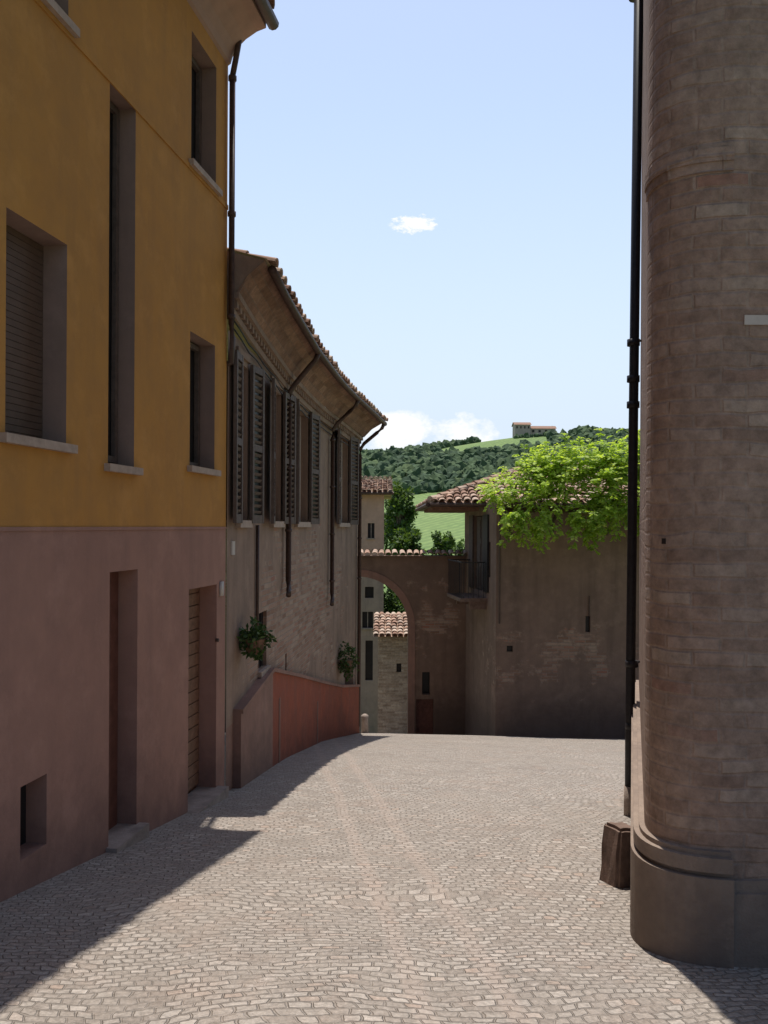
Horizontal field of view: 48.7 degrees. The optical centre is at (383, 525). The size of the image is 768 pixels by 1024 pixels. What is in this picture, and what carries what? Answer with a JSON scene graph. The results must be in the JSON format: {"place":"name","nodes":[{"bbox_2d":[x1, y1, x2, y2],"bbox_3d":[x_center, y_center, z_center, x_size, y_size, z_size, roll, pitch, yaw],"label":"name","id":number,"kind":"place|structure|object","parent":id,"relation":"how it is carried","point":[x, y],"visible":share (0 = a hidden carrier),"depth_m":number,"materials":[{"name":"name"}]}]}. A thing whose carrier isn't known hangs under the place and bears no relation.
{"place":"outdoors","nodes":[
{"label":"outdoors","id":0,"kind":"place"},
{"bbox_2d":[0,732,767,1023],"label":"cobblestone street","id":1,"kind":"structure","parent":0,"point":[373,878],"depth_m":5.06,"materials":[{"name":"grey stone"}]},
{"bbox_2d":[361,714,368,732],"bbox_3d":[-0.444,4.621,19.600,0.180,0.550,0.175,0,0,0],"label":"stone bollard","id":2,"kind":"object","parent":1,"relation":"on","point":[364,723],"visible":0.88,"depth_m":19.53,"materials":[{"name":"beige stone"}]},
{"bbox_2d":[357,549,467,734],"bbox_3d":[-0.775,4.831,24.699,6.500,8.330,1.017,0,0,0],"label":"arched gateway","id":3,"kind":"object","parent":1,"relation":"on","point":[417,585],"visible":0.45,"depth_m":24.40,"materials":[{"name":"paint"}]},
{"bbox_2d":[599,822,630,887],"bbox_3d":[1.617,2.364,5.850,0.201,0.614,0.246,3,-1,-17],"label":"guard stone","id":4,"kind":"object","parent":1,"relation":"on","point":[615,855],"visible":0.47,"depth_m":5.77,"materials":[{"name":"brown stone"}]},
{"bbox_2d":[227,0,641,449],"label":"sky","id":5,"kind":"structure","parent":0,"point":[442,188],"materials":[{"name":"blue"}]},
{"bbox_2d":[384,437,546,612],"bbox_3d":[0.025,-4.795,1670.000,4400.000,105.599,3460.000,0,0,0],"label":"terrain","id":6,"kind":"structure","parent":0,"point":[427,524],"depth_m":244.77,"materials":[{"name":"green plant"}]},
{"bbox_2d":[0,0,227,901],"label":"walls","id":7,"kind":"structure","parent":6,"relation":"on","point":[59,92],"depth_m":6.49,"materials":[{"name":"orange paint"}]},
{"bbox_2d":[5,56,201,829],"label":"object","id":8,"kind":"structure","parent":7,"relation":"attached to","point":[24,278],"depth_m":6.89,"materials":[{"name":"brown wood"}]},
{"bbox_2d":[0,0,227,530],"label":"string course","id":9,"kind":"object","parent":7,"relation":"attached to","point":[79,45],"visible":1,"depth_m":6.58,"materials":[{"name":"paint"}]},
{"bbox_2d":[0,0,228,852],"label":"sills and steps","id":10,"kind":"structure","parent":7,"relation":"attached to","point":[121,836],"depth_m":6.80,"materials":[{"name":"stone"}]},
{"bbox_2d":[187,0,274,65],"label":"cornice and roof","id":11,"kind":"structure","parent":7,"relation":"on","point":[228,25],"depth_m":8.69,"materials":[{"name":"paint"}]},
{"bbox_2d":[215,0,278,641],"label":"gutter and downpipe","id":12,"kind":"object","parent":7,"relation":"attached to","point":[268,14],"visible":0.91,"depth_m":9.05,"materials":[{"name":"black metal"}]},
{"bbox_2d":[225,330,357,789],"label":"walls","id":13,"kind":"structure","parent":6,"relation":"on","point":[309,625],"depth_m":12.62,"materials":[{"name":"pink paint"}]},
{"bbox_2d":[231,541,270,677],"bbox_3d":[-1.639,1.041,10.277,0.150,1.740,1.955,0,0,4],"label":"window grille","id":14,"kind":"object","parent":13,"relation":"attached to","point":[262,672],"depth_m":10.89,"materials":[{"name":"metal"}]},
{"bbox_2d":[236,616,277,660],"bbox_3d":[-1.500,1.300,9.739,0.482,0.525,0.460,0,0,-32],"label":"hanging flower basket","id":15,"kind":"object","parent":13,"relation":"attached to","point":[254,641],"visible":1,"depth_m":9.67,"materials":[{"name":"green plant"}]},
{"bbox_2d":[226,346,358,527],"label":"louvred shutters and windows","id":16,"kind":"object","parent":13,"relation":"attached to","point":[257,414],"visible":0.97,"depth_m":10.99,"materials":[{"name":"paint"}]},
{"bbox_2d":[233,668,359,787],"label":"plinth","id":17,"kind":"structure","parent":13,"relation":"attached to","point":[279,715],"depth_m":12.01,"materials":[{"name":"red paint"}]},
{"bbox_2d":[227,248,380,447],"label":"cornice soffit and roof","id":18,"kind":"structure","parent":13,"relation":"attached to","point":[265,321],"depth_m":11.29,"materials":[{"name":"paint"}]},
{"bbox_2d":[227,247,387,420],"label":"roof tiles","id":19,"kind":"object","parent":18,"relation":"attached to","point":[273,261],"visible":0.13,"depth_m":11.42,"materials":[{"name":"ceramic"}]},
{"bbox_2d":[234,265,386,726],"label":"gutters and downpipes","id":20,"kind":"object","parent":13,"relation":"attached to","point":[290,304],"visible":0.9,"depth_m":12.29,"materials":[{"name":"brown metal"}]},
{"bbox_2d":[337,641,359,681],"bbox_3d":[-0.781,2.771,17.258,0.594,0.833,0.619,0,0,0],"label":"hanging flower basket","id":21,"kind":"object","parent":13,"relation":"attached to","point":[349,663],"visible":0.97,"depth_m":17.21,"materials":[{"name":"green plant"}]},
{"bbox_2d":[357,495,383,732],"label":"walls","id":22,"kind":"structure","parent":6,"relation":"on","point":[372,596],"depth_m":34.00,"materials":[{"name":"beige paint"}]},
{"bbox_2d":[361,523,374,628],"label":"windows","id":23,"kind":"structure","parent":22,"relation":"attached to","point":[367,612],"depth_m":34.05,"materials":[{"name":"black glass"}]},
{"bbox_2d":[362,476,393,498],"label":"tiled roof","id":24,"kind":"structure","parent":22,"relation":"on","point":[371,485],"depth_m":34.98,"materials":[{"name":"tile"}]},
{"bbox_2d":[373,612,407,733],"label":"brick outbuilding","id":25,"kind":"structure","parent":6,"relation":"on","point":[390,631],"depth_m":29.00,"materials":[{"name":"ceramic"}]},
{"bbox_2d":[384,586,405,612],"bbox_3d":[0.977,6.552,40.046,3.678,8.105,3.670,0,0,0],"label":"broadleaf tree","id":26,"kind":"object","parent":6,"relation":"on","point":[392,602],"visible":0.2,"depth_m":39.33,"materials":[{"name":"green plant"}]},
{"bbox_2d":[382,475,415,554],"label":"broadleaf tree","id":27,"kind":"object","parent":6,"relation":"on","point":[386,544],"visible":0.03,"depth_m":51.31,"materials":[{"name":"green plant"}]},
{"bbox_2d":[384,480,421,554],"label":"broadleaf tree","id":28,"kind":"object","parent":6,"relation":"on","point":[401,512],"visible":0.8,"depth_m":46.58,"materials":[{"name":"green plant"}]},
{"bbox_2d":[391,528,426,554],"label":"broadleaf tree","id":29,"kind":"object","parent":6,"relation":"on","point":[404,541],"visible":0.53,"depth_m":43.47,"materials":[{"name":"green plant"}]},
{"bbox_2d":[430,530,456,554],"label":"broadleaf tree","id":30,"kind":"object","parent":6,"relation":"on","point":[447,543],"visible":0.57,"depth_m":61.66,"materials":[{"name":"green plant"}]},
{"bbox_2d":[453,538,464,554],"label":"broadleaf tree","id":31,"kind":"object","parent":6,"relation":"on","point":[461,545],"visible":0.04,"depth_m":65.61,"materials":[{"name":"green plant"}]},
{"bbox_2d":[359,425,639,493],"bbox_3d":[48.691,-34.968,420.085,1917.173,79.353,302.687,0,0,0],"label":"distant forest","id":32,"kind":"object","parent":6,"relation":"on","point":[433,467],"visible":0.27,"depth_m":405.64,"materials":[{"name":"green plant"}]},
{"bbox_2d":[511,422,556,437],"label":"hilltop farmhouse","id":33,"kind":"object","parent":6,"relation":"on","point":[519,428],"visible":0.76,"depth_m":496.00,"materials":[{"name":"stone"}]},
{"bbox_2d":[465,501,624,735],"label":"walls","id":34,"kind":"structure","parent":6,"relation":"on","point":[480,685],"depth_m":22.40,"materials":[{"name":"paint"}]},
{"bbox_2d":[447,515,488,608],"bbox_3d":[2.259,0.937,22.752,0.800,2.450,2.150,0,0,-7],"label":"balcony and doors","id":35,"kind":"structure","parent":34,"relation":"attached to","point":[473,601],"depth_m":22.63,"materials":[{"name":"paint"}]},
{"bbox_2d":[415,463,639,512],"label":"tiled roof","id":36,"kind":"structure","parent":34,"relation":"on","point":[464,498],"depth_m":22.51,"materials":[{"name":"tile"}]},
{"bbox_2d":[495,512,639,738],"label":"garden wall","id":37,"kind":"structure","parent":6,"relation":"on","point":[560,638],"depth_m":20.95,"materials":[{"name":"paint"}]},
{"bbox_2d":[475,428,639,554],"bbox_3d":[6.127,-0.898,20.503,7.844,3.197,2.219,0,0,0],"label":"climbing vine","id":38,"kind":"object","parent":37,"relation":"attached to","point":[612,472],"visible":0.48,"depth_m":20.21,"materials":[{"name":"green plant"}]},
{"bbox_2d":[630,0,767,968],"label":"brick church","id":39,"kind":"structure","parent":6,"relation":"on","point":[699,819],"depth_m":4.42,"materials":[{"name":"brick"}]},
{"bbox_2d":[624,0,642,815],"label":"drainpipe","id":40,"kind":"object","parent":39,"relation":"attached to","point":[633,406],"visible":0.84,"depth_m":8.16,"materials":[{"name":"black metal"}]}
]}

